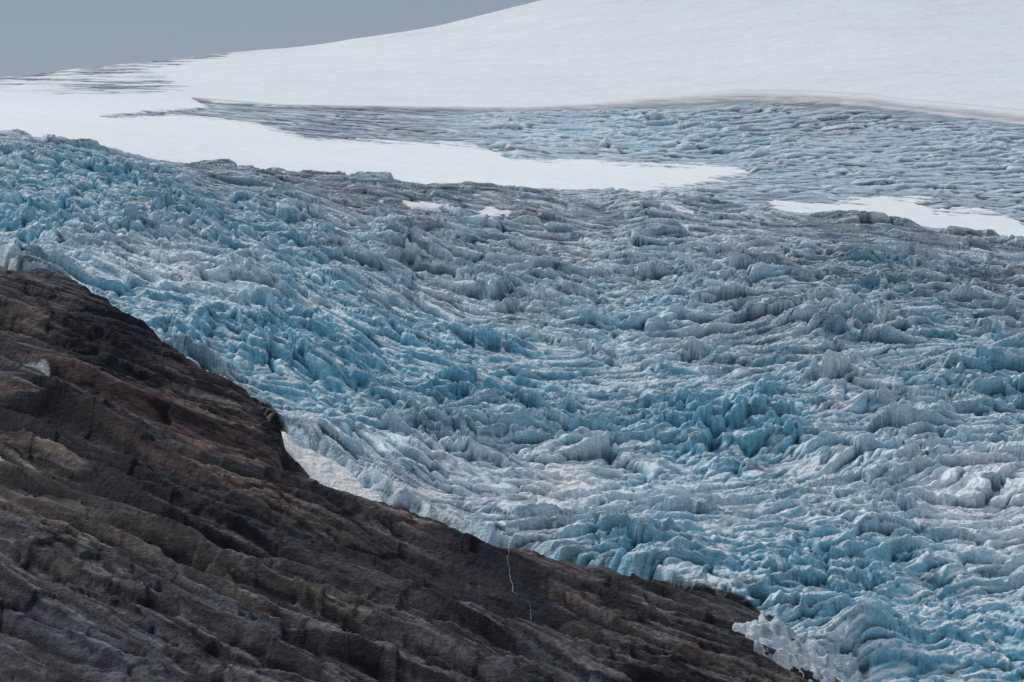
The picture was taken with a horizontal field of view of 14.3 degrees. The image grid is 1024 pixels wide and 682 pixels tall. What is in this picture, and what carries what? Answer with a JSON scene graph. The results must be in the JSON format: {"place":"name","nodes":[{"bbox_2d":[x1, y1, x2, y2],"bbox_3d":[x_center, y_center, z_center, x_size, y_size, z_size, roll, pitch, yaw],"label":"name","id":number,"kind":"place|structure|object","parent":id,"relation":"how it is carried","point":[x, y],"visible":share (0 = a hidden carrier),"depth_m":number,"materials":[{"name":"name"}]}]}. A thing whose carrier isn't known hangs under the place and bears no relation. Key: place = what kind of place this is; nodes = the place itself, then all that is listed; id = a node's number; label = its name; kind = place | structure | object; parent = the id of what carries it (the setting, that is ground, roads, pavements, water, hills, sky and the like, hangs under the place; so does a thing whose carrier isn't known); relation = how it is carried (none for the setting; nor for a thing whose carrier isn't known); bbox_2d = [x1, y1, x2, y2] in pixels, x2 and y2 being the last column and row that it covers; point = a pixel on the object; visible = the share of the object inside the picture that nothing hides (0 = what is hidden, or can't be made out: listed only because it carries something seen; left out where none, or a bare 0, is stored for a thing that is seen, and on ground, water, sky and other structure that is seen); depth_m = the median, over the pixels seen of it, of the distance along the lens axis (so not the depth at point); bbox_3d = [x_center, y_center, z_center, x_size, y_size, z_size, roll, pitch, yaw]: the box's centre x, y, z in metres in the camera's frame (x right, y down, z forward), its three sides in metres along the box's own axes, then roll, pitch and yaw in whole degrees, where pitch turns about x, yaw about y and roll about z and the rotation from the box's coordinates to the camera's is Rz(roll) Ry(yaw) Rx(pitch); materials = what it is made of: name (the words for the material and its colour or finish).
{"place":"outdoors","nodes":[
{"label":"outdoors","id":0,"kind":"place"},
{"bbox_2d":[0,0,539,76],"label":"sky","id":1,"kind":"structure","parent":0,"point":[37,36],"materials":[{"name":"grey"}]},
{"bbox_2d":[0,266,840,681],"bbox_3d":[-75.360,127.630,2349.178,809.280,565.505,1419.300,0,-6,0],"label":"rock hillside","id":2,"kind":"structure","parent":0,"point":[168,512],"depth_m":2284.97,"materials":[{"name":"brown stone"}]},
{"bbox_2d":[507,550,530,618],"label":"meltwater stream","id":3,"kind":"structure","parent":2,"relation":"on","point":[512,587],"depth_m":2359.20,"materials":[{"name":"grey liquid"}]},
{"bbox_2d":[732,614,850,681],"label":"ice rubble","id":4,"kind":"object","parent":2,"relation":"on","point":[778,634],"visible":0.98,"depth_m":2381.41,"materials":[{"name":"white ice"}]},
{"bbox_2d":[0,129,1023,681],"bbox_3d":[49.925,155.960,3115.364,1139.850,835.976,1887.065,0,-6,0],"label":"glacier","id":5,"kind":"object","parent":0,"point":[806,429],"visible":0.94,"depth_m":3051.13,"materials":[{"name":"blue ice"}]},
{"bbox_2d":[0,0,1023,236],"bbox_3d":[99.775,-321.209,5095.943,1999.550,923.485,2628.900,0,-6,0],"label":"ice cap snowfield","id":6,"kind":"structure","parent":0,"point":[912,110],"depth_m":5044.23,"materials":[{"name":"white snow"}]}
]}

